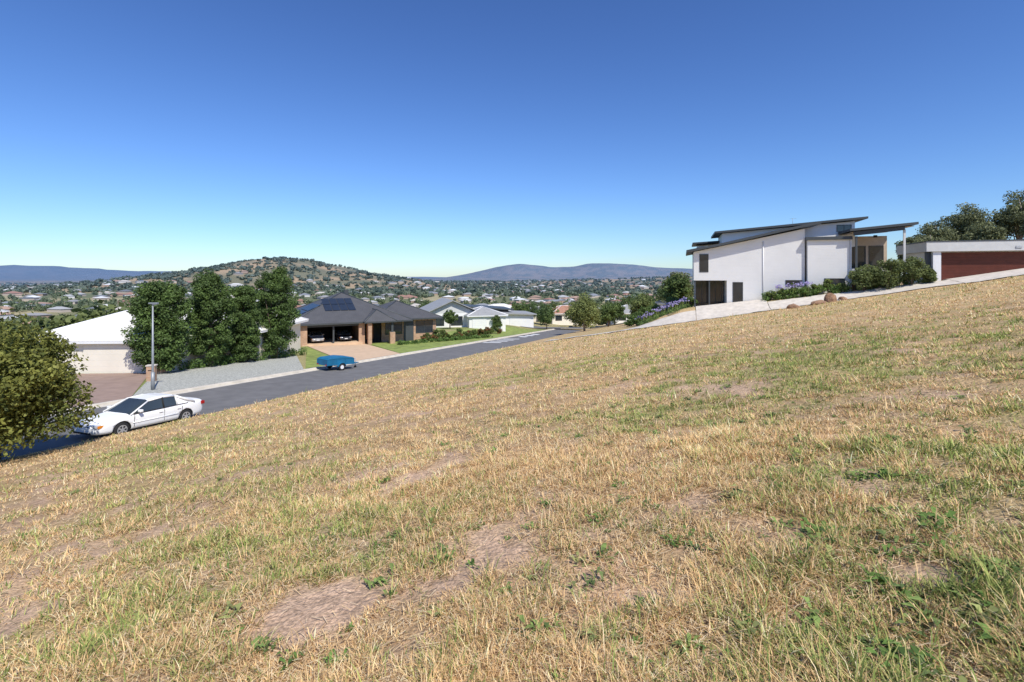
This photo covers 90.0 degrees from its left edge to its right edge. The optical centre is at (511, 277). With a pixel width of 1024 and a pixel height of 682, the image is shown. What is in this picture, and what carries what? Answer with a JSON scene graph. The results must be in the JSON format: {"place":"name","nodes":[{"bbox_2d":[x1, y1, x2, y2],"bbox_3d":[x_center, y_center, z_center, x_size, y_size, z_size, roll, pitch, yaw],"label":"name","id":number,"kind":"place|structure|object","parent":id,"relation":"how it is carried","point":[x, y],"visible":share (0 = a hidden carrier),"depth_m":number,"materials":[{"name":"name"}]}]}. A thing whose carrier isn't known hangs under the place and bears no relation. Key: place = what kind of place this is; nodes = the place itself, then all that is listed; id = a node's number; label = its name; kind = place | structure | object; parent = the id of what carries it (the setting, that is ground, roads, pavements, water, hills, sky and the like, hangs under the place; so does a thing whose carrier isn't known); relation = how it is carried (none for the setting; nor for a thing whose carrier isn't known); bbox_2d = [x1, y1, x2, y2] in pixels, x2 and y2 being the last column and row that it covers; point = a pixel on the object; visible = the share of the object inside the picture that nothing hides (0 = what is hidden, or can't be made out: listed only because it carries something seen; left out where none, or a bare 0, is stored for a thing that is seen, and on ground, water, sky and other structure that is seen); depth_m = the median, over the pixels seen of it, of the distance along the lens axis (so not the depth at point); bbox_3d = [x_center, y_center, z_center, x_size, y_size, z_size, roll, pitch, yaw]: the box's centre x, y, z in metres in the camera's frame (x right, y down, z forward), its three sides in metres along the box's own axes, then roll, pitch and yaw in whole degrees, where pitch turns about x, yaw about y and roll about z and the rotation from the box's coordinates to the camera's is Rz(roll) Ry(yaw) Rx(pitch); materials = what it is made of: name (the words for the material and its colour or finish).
{"place":"outdoors","nodes":[
{"label":"outdoors","id":0,"kind":"place"},
{"bbox_2d":[53,373,145,406],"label":"garage driveway","id":1,"kind":"structure","parent":0,"point":[112,386],"depth_m":33.14,"materials":[{"name":"concrete"}]},
{"bbox_2d":[1,329,580,459],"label":"asphalt road","id":2,"kind":"structure","parent":0,"point":[217,399],"depth_m":35.37,"materials":[{"name":"asphalt"}]},
{"bbox_2d":[72,393,204,435],"bbox_3d":[-16.194,5.914,22.445,2.038,1.393,4.848,0,-3,18],"label":"white sedan car","id":3,"kind":"object","parent":2,"relation":"on","point":[128,414],"visible":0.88,"depth_m":21.86,"materials":[{"name":"paint"}]},
{"bbox_2d":[317,355,358,369],"bbox_3d":[-14.440,7.137,43.153,2.009,1.116,3.550,0,-3,38],"label":"blue box trailer","id":4,"kind":"object","parent":2,"relation":"on","point":[340,362],"visible":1,"depth_m":42.16,"materials":[{"name":"paint"}]},
{"bbox_2d":[300,326,306,346],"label":"carport pier","id":5,"kind":"structure","parent":0,"point":[303,335],"depth_m":66.02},
{"bbox_2d":[305,346,327,368],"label":"green lawn","id":6,"kind":"structure","parent":0,"point":[312,355],"depth_m":51.12,"materials":[{"name":"plant"}]},
{"bbox_2d":[302,337,362,346],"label":"carport floor","id":7,"kind":"structure","parent":0,"point":[327,341],"depth_m":68.78,"materials":[{"name":"beige concrete"}]},
{"bbox_2d":[307,331,323,342],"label":"parked car","id":8,"kind":"object","parent":7,"relation":"on","point":[314,336],"visible":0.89,"depth_m":68.65,"materials":[{"name":"silver paint"}]},
{"bbox_2d":[307,326,351,337],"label":"carport back wall","id":9,"kind":"structure","parent":7,"relation":"on","point":[326,332],"depth_m":73.58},
{"bbox_2d":[334,329,351,340],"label":"parked car","id":10,"kind":"object","parent":7,"relation":"on","point":[341,334],"visible":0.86,"depth_m":70.52,"materials":[{"name":"paint"}]},
{"bbox_2d":[308,344,400,360],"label":"tan driveway","id":11,"kind":"structure","parent":0,"point":[361,351],"depth_m":58.01,"materials":[{"name":"concrete"}]},
{"bbox_2d":[358,323,364,343],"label":"carport pier","id":12,"kind":"structure","parent":0,"point":[361,332],"depth_m":69.79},
{"bbox_2d":[367,323,371,344],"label":"porch pier","id":13,"kind":"structure","parent":0,"point":[369,333],"depth_m":69.37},
{"bbox_2d":[363,309,395,321],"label":"porch roof","id":14,"kind":"structure","parent":13,"relation":"on","point":[376,315],"depth_m":70.54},
{"bbox_2d":[365,323,380,342],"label":"porch wall","id":15,"kind":"structure","parent":0,"point":[376,332],"depth_m":73.70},
{"bbox_2d":[372,326,541,352],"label":"green lawn","id":16,"kind":"structure","parent":0,"point":[404,348],"depth_m":72.75,"materials":[{"name":"plant"}]},
{"bbox_2d":[296,292,442,340],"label":"brick house charcoal roof","id":17,"kind":"structure","parent":16,"relation":"on","point":[408,330],"depth_m":74.75,"materials":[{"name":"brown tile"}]},
{"bbox_2d":[386,322,401,333],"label":"window glass","id":18,"kind":"structure","parent":17,"relation":"in","point":[397,325],"depth_m":74.92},
{"bbox_2d":[416,321,431,332],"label":"window glass","id":19,"kind":"structure","parent":17,"relation":"in","point":[419,324],"depth_m":77.12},
{"bbox_2d":[397,334,492,344],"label":"garden hedge","id":20,"kind":"object","parent":16,"relation":"on","point":[401,342],"visible":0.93,"depth_m":75.65,"materials":[{"name":"green plant"}]},
{"bbox_2d":[0,258,1023,681],"bbox_3d":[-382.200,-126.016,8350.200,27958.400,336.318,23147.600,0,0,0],"label":"ground","id":21,"kind":"structure","parent":0,"point":[308,604],"depth_m":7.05,"materials":[{"name":"plant"}]},
{"bbox_2d":[0,308,100,458],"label":"tree","id":22,"kind":"object","parent":21,"relation":"on","point":[37,376],"visible":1,"depth_m":16.23,"materials":[{"name":"green plant"}]},
{"bbox_2d":[59,342,225,373],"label":"garage wall","id":23,"kind":"structure","parent":21,"relation":"on","point":[187,358],"depth_m":38.92,"materials":[{"name":"paint"}]},
{"bbox_2d":[83,346,145,373],"bbox_3d":[-30.108,6.250,39.013,4.800,2.100,0.090,0,0,-3],"label":"garage door","id":24,"kind":"structure","parent":23,"relation":"attached to","point":[109,359],"depth_m":38.94,"materials":[{"name":"metal"}]},
{"bbox_2d":[38,308,223,341],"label":"roof","id":25,"kind":"structure","parent":23,"relation":"on","point":[108,328],"depth_m":40.22,"materials":[{"name":"white metal"}]},
{"bbox_2d":[46,310,127,331],"bbox_3d":[-34.797,3.700,41.191,0.173,2.368,8.107,0,0,42],"label":"roof ridge cap","id":26,"kind":"object","parent":25,"relation":"on","point":[88,320],"visible":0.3,"depth_m":41.55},
{"bbox_2d":[62,336,196,343],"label":"roof fascia","id":27,"kind":"structure","parent":25,"relation":"attached to","point":[98,342],"depth_m":38.56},
{"bbox_2d":[133,355,302,395],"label":"gravel verge","id":28,"kind":"structure","parent":21,"relation":"on","point":[179,379],"depth_m":38.68,"materials":[{"name":"gravel"}]},
{"bbox_2d":[145,364,157,381],"bbox_3d":[-24.500,6.494,34.800,0.580,1.120,0.480,0,0,-17],"label":"brick letterbox","id":29,"kind":"object","parent":28,"relation":"on","point":[148,372],"visible":0.69,"depth_m":34.59,"materials":[{"name":"brick"}]},
{"bbox_2d":[148,303,158,389],"bbox_3d":[-21.700,4.225,31.000,0.540,5.410,0.400,0,0,0],"label":"street lamp","id":30,"kind":"object","parent":28,"relation":"on","point":[152,374],"visible":0.93,"depth_m":30.95,"materials":[{"name":"metal"}]},
{"bbox_2d":[120,280,197,371],"bbox_3d":[-27.037,3.788,39.314,5.007,7.302,4.682,0,0,0],"label":"pear tree","id":31,"kind":"object","parent":28,"relation":"on","point":[169,326],"visible":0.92,"depth_m":38.36,"materials":[{"name":"green plant"}]},
{"bbox_2d":[184,268,238,366],"bbox_3d":[-25.498,3.415,43.378,4.038,8.496,4.003,0,0,0],"label":"pear tree","id":32,"kind":"object","parent":28,"relation":"on","point":[211,333],"visible":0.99,"depth_m":42.68,"materials":[{"name":"green plant"}]},
{"bbox_2d":[169,348,306,370],"bbox_3d":[-24.590,7.332,46.625,1.920,1.995,16.189,0,0,18],"label":"hedge","id":33,"kind":"object","parent":28,"relation":"on","point":[228,358],"visible":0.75,"depth_m":45.33,"materials":[{"name":"green plant"}]},
{"bbox_2d":[226,285,263,361],"bbox_3d":[-24.618,4.269,46.775,3.329,7.224,3.174,0,0,0],"label":"pear tree","id":34,"kind":"object","parent":28,"relation":"on","point":[244,329],"visible":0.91,"depth_m":46.18,"materials":[{"name":"green plant"}]},
{"bbox_2d":[254,265,301,357],"bbox_3d":[-23.183,3.443,50.446,4.924,9.275,4.676,0,0,0],"label":"pear tree","id":35,"kind":"object","parent":28,"relation":"on","point":[277,282],"visible":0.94,"depth_m":49.56,"materials":[{"name":"green plant"}]},
{"bbox_2d":[226,323,299,360],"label":"wing wall","id":36,"kind":"structure","parent":21,"relation":"on","point":[296,329],"depth_m":56.24,"materials":[{"name":"paint"}]},
{"bbox_2d":[50,329,554,415],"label":"concrete kerb","id":37,"kind":"structure","parent":21,"relation":"on","point":[172,392],"depth_m":38.01,"materials":[{"name":"concrete"}]},
{"bbox_2d":[0,256,693,335],"bbox_3d":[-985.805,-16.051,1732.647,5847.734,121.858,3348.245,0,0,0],"label":"distant trees","id":38,"kind":"object","parent":21,"relation":"on","point":[475,288],"visible":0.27,"depth_m":1178.07,"materials":[{"name":"green plant"}]},
{"bbox_2d":[0,270,693,322],"bbox_3d":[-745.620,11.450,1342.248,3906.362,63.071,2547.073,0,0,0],"label":"distant suburb houses","id":39,"kind":"structure","parent":21,"relation":"on","point":[101,296],"depth_m":888.24,"materials":[{"name":"paint"}]},
{"bbox_2d":[381,319,435,341],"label":"front wall","id":40,"kind":"structure","parent":21,"relation":"on","point":[385,338],"depth_m":75.47,"materials":[{"name":"brick"}]},
{"bbox_2d":[380,301,439,317],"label":"wing roof","id":41,"kind":"structure","parent":40,"relation":"on","point":[405,309],"depth_m":77.56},
{"bbox_2d":[442,309,458,328],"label":"garden tree","id":42,"kind":"object","parent":21,"relation":"on","point":[449,317],"visible":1,"depth_m":98.34,"materials":[{"name":"green plant"}]},
{"bbox_2d":[436,313,466,327],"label":"wall","id":43,"kind":"structure","parent":21,"relation":"on","point":[464,321],"depth_m":105.02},
{"bbox_2d":[420,298,477,311],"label":"gable roof","id":44,"kind":"structure","parent":43,"relation":"on","point":[434,305],"depth_m":107.38,"materials":[{"name":"metal"}]},
{"bbox_2d":[430,301,472,313],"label":"gable end","id":45,"kind":"structure","parent":43,"relation":"on","point":[455,307],"depth_m":104.65,"materials":[{"name":"paint"}]},
{"bbox_2d":[466,316,505,331],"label":"garage wall","id":46,"kind":"structure","parent":21,"relation":"on","point":[468,322],"depth_m":104.22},
{"bbox_2d":[472,318,486,328],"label":"garage door","id":47,"kind":"structure","parent":46,"relation":"attached to","point":[479,323],"depth_m":103.52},
{"bbox_2d":[465,307,505,315],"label":"garage roof","id":48,"kind":"structure","parent":46,"relation":"on","point":[483,311],"depth_m":104.93,"materials":[{"name":"metal"}]},
{"bbox_2d":[6,306,1023,681],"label":"green weeds","id":49,"kind":"object","parent":21,"relation":"on","point":[986,562],"visible":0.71,"depth_m":3.22,"materials":[{"name":"green plant"}]},
{"bbox_2d":[506,314,533,327],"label":"garage box","id":50,"kind":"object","parent":21,"relation":"on","point":[510,316],"visible":0.14,"depth_m":123.73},
{"bbox_2d":[502,310,536,314],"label":"garage roof","id":51,"kind":"structure","parent":50,"relation":"on","point":[519,312],"depth_m":124.52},
{"bbox_2d":[510,318,530,327],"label":"garage door","id":52,"kind":"structure","parent":50,"relation":"attached to","point":[523,322],"depth_m":123.84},
{"bbox_2d":[511,302,528,310],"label":"garden tree","id":53,"kind":"object","parent":21,"relation":"on","point":[518,307],"visible":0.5,"depth_m":142.96,"materials":[{"name":"green plant"}]},
{"bbox_2d":[525,302,538,317],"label":"garden tree","id":54,"kind":"object","parent":21,"relation":"on","point":[533,308],"visible":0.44,"depth_m":164.50,"materials":[{"name":"green plant"}]},
{"bbox_2d":[536,306,554,324],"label":"garden tree","id":55,"kind":"object","parent":21,"relation":"on","point":[541,311],"visible":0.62,"depth_m":138.85,"materials":[{"name":"green plant"}]},
{"bbox_2d":[540,312,553,328],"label":"garden tree","id":56,"kind":"object","parent":21,"relation":"on","point":[547,318],"visible":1,"depth_m":117.56,"materials":[{"name":"green plant"}]},
{"bbox_2d":[551,314,591,324],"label":"wall","id":57,"kind":"structure","parent":21,"relation":"on","point":[564,322],"depth_m":152.96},
{"bbox_2d":[565,291,601,330],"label":"street tree","id":58,"kind":"object","parent":21,"relation":"on","point":[583,310],"visible":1,"depth_m":94.91,"materials":[{"name":"green plant"}]},
{"bbox_2d":[598,304,618,326],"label":"street tree","id":59,"kind":"object","parent":21,"relation":"on","point":[608,311],"visible":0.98,"depth_m":107.30,"materials":[{"name":"green plant"}]},
{"bbox_2d":[604,300,625,324],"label":"garden tree","id":60,"kind":"object","parent":21,"relation":"on","point":[620,310],"visible":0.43,"depth_m":119.11,"materials":[{"name":"green plant"}]},
{"bbox_2d":[544,310,695,341],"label":"house driveway","id":61,"kind":"structure","parent":21,"relation":"on","point":[686,316],"depth_m":59.63,"materials":[{"name":"concrete"}]},
{"bbox_2d":[617,293,633,305],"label":"garden tree","id":62,"kind":"object","parent":21,"relation":"on","point":[627,299],"visible":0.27,"depth_m":157.49,"materials":[{"name":"green plant"}]},
{"bbox_2d":[628,293,652,313],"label":"street tree","id":63,"kind":"object","parent":21,"relation":"on","point":[635,305],"visible":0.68,"depth_m":91.26,"materials":[{"name":"green plant"}]},
{"bbox_2d":[639,306,658,319],"bbox_3d":[17.415,4.720,65.331,2.568,2.216,1.904,0,0,0],"label":"garden shrub","id":64,"kind":"object","parent":21,"relation":"on","point":[643,309],"visible":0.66,"depth_m":64.87,"materials":[{"name":"green plant"}]},
{"bbox_2d":[635,297,690,325],"bbox_3d":[20.231,4.596,68.126,7.131,4.592,15.099,0,0,19],"label":"agapanthus bed","id":65,"kind":"object","parent":21,"relation":"on","point":[677,307],"visible":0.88,"depth_m":63.67,"materials":[{"name":"green plant"}]},
{"bbox_2d":[663,274,690,303],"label":"garden tree","id":66,"kind":"object","parent":21,"relation":"on","point":[677,285],"visible":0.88,"depth_m":83.00,"materials":[{"name":"green plant"}]},
{"bbox_2d":[662,271,693,303],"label":"garden tree","id":67,"kind":"object","parent":21,"relation":"on","point":[688,286],"visible":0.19,"depth_m":91.58,"materials":[{"name":"green plant"}]},
{"bbox_2d":[723,280,804,302],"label":"ground floor wall","id":68,"kind":"structure","parent":21,"relation":"on","point":[752,290],"depth_m":60.01,"materials":[{"name":"paint"}]},
{"bbox_2d":[733,283,741,301],"bbox_3d":[26.672,1.750,60.475,1.000,2.300,0.032,0,0,18],"label":"glass door","id":69,"kind":"structure","parent":68,"relation":"attached to","point":[737,292],"depth_m":60.47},
{"bbox_2d":[692,229,804,280],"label":"wing wall","id":70,"kind":"structure","parent":68,"relation":"on","point":[784,256],"depth_m":59.77,"materials":[{"name":"paint"}]},
{"bbox_2d":[700,255,707,271],"bbox_3d":[23.114,-1.725,61.660,0.900,2.050,0.032,0,0,18],"label":"window glass","id":71,"kind":"object","parent":70,"relation":"attached to","point":[703,263],"visible":1,"depth_m":61.64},
{"bbox_2d":[718,221,854,246],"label":"storey wall","id":72,"kind":"structure","parent":70,"relation":"on","point":[825,230],"depth_m":60.87,"materials":[{"name":"paint"}]},
{"bbox_2d":[692,241,718,246],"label":"wing roof","id":73,"kind":"structure","parent":72,"relation":"attached to","point":[696,244],"depth_m":70.37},
{"bbox_2d":[686,221,821,255],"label":"wing roof","id":74,"kind":"structure","parent":72,"relation":"attached to","point":[692,251],"depth_m":59.73,"materials":[{"name":"metal"}]},
{"bbox_2d":[711,216,867,238],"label":"storey roof","id":75,"kind":"structure","parent":72,"relation":"on","point":[716,234],"depth_m":61.32,"materials":[{"name":"metal"}]},
{"bbox_2d":[775,281,812,299],"bbox_3d":[31.492,1.502,57.456,4.367,2.249,1.850,0,0,23],"label":"agapanthus bed","id":76,"kind":"object","parent":21,"relation":"on","point":[798,295],"visible":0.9,"depth_m":57.15,"materials":[{"name":"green plant"}]},
{"bbox_2d":[761,281,852,300],"bbox_3d":[32.791,1.545,57.138,9.130,2.340,2.013,0,0,19],"label":"garden hedge","id":77,"kind":"object","parent":21,"relation":"on","point":[814,291],"visible":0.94,"depth_m":56.50,"materials":[{"name":"green plant"}]},
{"bbox_2d":[805,239,849,293],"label":"wing wall","id":78,"kind":"structure","parent":21,"relation":"on","point":[827,259],"depth_m":57.18,"materials":[{"name":"paint"}]},
{"bbox_2d":[805,236,852,240],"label":"wing parapet","id":79,"kind":"structure","parent":78,"relation":"on","point":[831,238],"depth_m":56.77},
{"bbox_2d":[855,236,857,289],"bbox_3d":[37.575,-1.550,55.870,0.200,5.900,0.160,0,0,18],"label":"alfresco post","id":80,"kind":"object","parent":21,"relation":"on","point":[856,251],"visible":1,"depth_m":55.80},
{"bbox_2d":[848,267,877,290],"bbox_3d":[37.516,0.228,54.455,3.128,2.757,2.572,0,0,0],"label":"garden shrub","id":81,"kind":"object","parent":21,"relation":"on","point":[859,277],"visible":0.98,"depth_m":54.11,"materials":[{"name":"green plant"}]},
{"bbox_2d":[768,280,961,309],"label":"house driveway","id":82,"kind":"structure","parent":21,"relation":"on","point":[781,304],"depth_m":53.95,"materials":[{"name":"concrete"}]},
{"bbox_2d":[867,258,909,288],"bbox_3d":[39.347,-0.373,53.556,3.429,3.419,3.241,0,0,-27],"label":"garden shrub","id":83,"kind":"object","parent":21,"relation":"on","point":[889,275],"visible":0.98,"depth_m":53.33,"materials":[{"name":"green plant"}]},
{"bbox_2d":[856,278,934,289],"bbox_3d":[40.871,0.519,54.593,7.587,2.081,1.732,0,0,19],"label":"garden hedge","id":84,"kind":"object","parent":21,"relation":"on","point":[907,283],"visible":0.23,"depth_m":54.23,"materials":[{"name":"green plant"}]},
{"bbox_2d":[903,229,905,284],"bbox_3d":[41.750,-1.850,54.480,0.200,6.500,0.160,0,0,18],"label":"alfresco post","id":85,"kind":"object","parent":21,"relation":"on","point":[904,244],"visible":0.57,"depth_m":54.41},
{"bbox_2d":[853,226,904,235],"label":"alfresco beam","id":86,"kind":"structure","parent":85,"relation":"on","point":[856,233],"depth_m":55.07,"materials":[{"name":"metal"}]},
{"bbox_2d":[838,222,918,233],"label":"alfresco roof","id":87,"kind":"structure","parent":86,"relation":"on","point":[877,227],"depth_m":54.95,"materials":[{"name":"metal"}]},
{"bbox_2d":[894,237,926,260],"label":"gum tree","id":88,"kind":"object","parent":21,"relation":"on","point":[909,240],"visible":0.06,"depth_m":91.77,"materials":[{"name":"green plant"}]},
{"bbox_2d":[894,256,929,284],"bbox_3d":[41.456,-0.717,53.313,3.354,3.353,2.832,0,0,0],"label":"garden shrub","id":89,"kind":"object","parent":21,"relation":"on","point":[914,265],"visible":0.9,"depth_m":52.84,"materials":[{"name":"green plant"}]},
{"bbox_2d":[918,268,937,282],"bbox_3d":[43.122,-0.114,52.953,1.836,1.697,1.563,0,0,0],"label":"garden shrub","id":90,"kind":"object","parent":21,"relation":"on","point":[930,276],"visible":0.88,"depth_m":52.65,"materials":[{"name":"green plant"}]},
{"bbox_2d":[916,234,947,240],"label":"gum tree","id":91,"kind":"object","parent":21,"relation":"on","point":[929,238],"visible":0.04,"depth_m":97.36,"materials":[{"name":"green plant"}]},
{"bbox_2d":[911,220,959,240],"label":"gum tree","id":92,"kind":"object","parent":21,"relation":"on","point":[946,233],"visible":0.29,"depth_m":102.61,"materials":[{"name":"green plant"}]},
{"bbox_2d":[896,239,1023,283],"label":"wall","id":93,"kind":"structure","parent":21,"relation":"on","point":[945,260],"depth_m":53.49,"materials":[{"name":"paint"}]},
{"bbox_2d":[941,252,1023,280],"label":"garage door","id":94,"kind":"structure","parent":93,"relation":"in","point":[953,264],"depth_m":53.38,"materials":[{"name":"metal"}]},
{"bbox_2d":[937,202,991,239],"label":"gum tree","id":95,"kind":"object","parent":21,"relation":"on","point":[961,223],"visible":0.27,"depth_m":104.27,"materials":[{"name":"green plant"}]},
{"bbox_2d":[959,221,1007,239],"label":"gum tree","id":96,"kind":"object","parent":21,"relation":"on","point":[984,231],"visible":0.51,"depth_m":93.90,"materials":[{"name":"green plant"}]},
{"bbox_2d":[986,199,1023,238],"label":"gum tree","id":97,"kind":"object","parent":21,"relation":"on","point":[1010,218],"visible":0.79,"depth_m":101.29,"materials":[{"name":"green plant"}]},
{"bbox_2d":[1002,190,1023,236],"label":"gum tree","id":98,"kind":"object","parent":21,"relation":"on","point":[1014,195],"visible":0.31,"depth_m":106.51,"materials":[{"name":"green plant"}]},
{"bbox_2d":[0,0,1023,276],"label":"sky","id":99,"kind":"structure","parent":0,"point":[409,138],"materials":[{"name":"blue"}]},
{"bbox_2d":[696,299,770,319],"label":"house driveway","id":100,"kind":"structure","parent":0,"point":[721,310],"depth_m":57.95,"materials":[{"name":"concrete"}]},
{"bbox_2d":[852,236,886,289],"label":"alfresco rear wall","id":101,"kind":"structure","parent":0,"point":[867,241],"depth_m":60.68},
{"bbox_2d":[852,246,864,266],"bbox_3d":[40.839,-2.450,61.238,2.400,2.500,0.032,0,0,18],"label":"window glass","id":102,"kind":"object","parent":101,"relation":"attached to","point":[861,255],"visible":0.43,"depth_m":60.99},
{"bbox_2d":[869,246,882,266],"bbox_3d":[43.021,-2.450,60.512,1.400,2.500,0.032,0,0,18],"label":"window glass","id":103,"kind":"object","parent":101,"relation":"attached to","point":[875,253],"visible":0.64,"depth_m":60.51,"materials":[{"name":"glass"}]},
{"bbox_2d":[943,268,1023,282],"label":"house driveway","id":104,"kind":"structure","parent":0,"point":[986,276],"depth_m":50.66,"materials":[{"name":"concrete"}]},
{"bbox_3d":[24.696,4.460,63.974,3.540,1.480,5.400,0,0,18],"label":"glazing","id":105,"kind":"object","parent":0,"visible":0},
{"bbox_2d":[696,281,723,305],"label":"ground floor glazing","id":106,"kind":"structure","parent":105,"relation":"on","point":[702,292],"depth_m":64.52,"materials":[{"name":"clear glass"}]},
{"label":"rear wall","id":107,"kind":"object","parent":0,"visible":0},
{"bbox_2d":[292,293,411,324],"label":"roof","id":108,"kind":"structure","parent":107,"relation":"on","point":[321,315],"depth_m":70.39,"materials":[{"name":"tile"}]},
{"bbox_2d":[300,320,412,325],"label":"roof fascia","id":109,"kind":"structure","parent":108,"relation":"attached to","point":[343,323],"depth_m":67.53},
{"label":"main wall","id":110,"kind":"object","parent":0,"visible":0},
{"bbox_2d":[463,304,513,309],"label":"skillion roof","id":111,"kind":"structure","parent":110,"relation":"on","point":[491,307],"depth_m":128.49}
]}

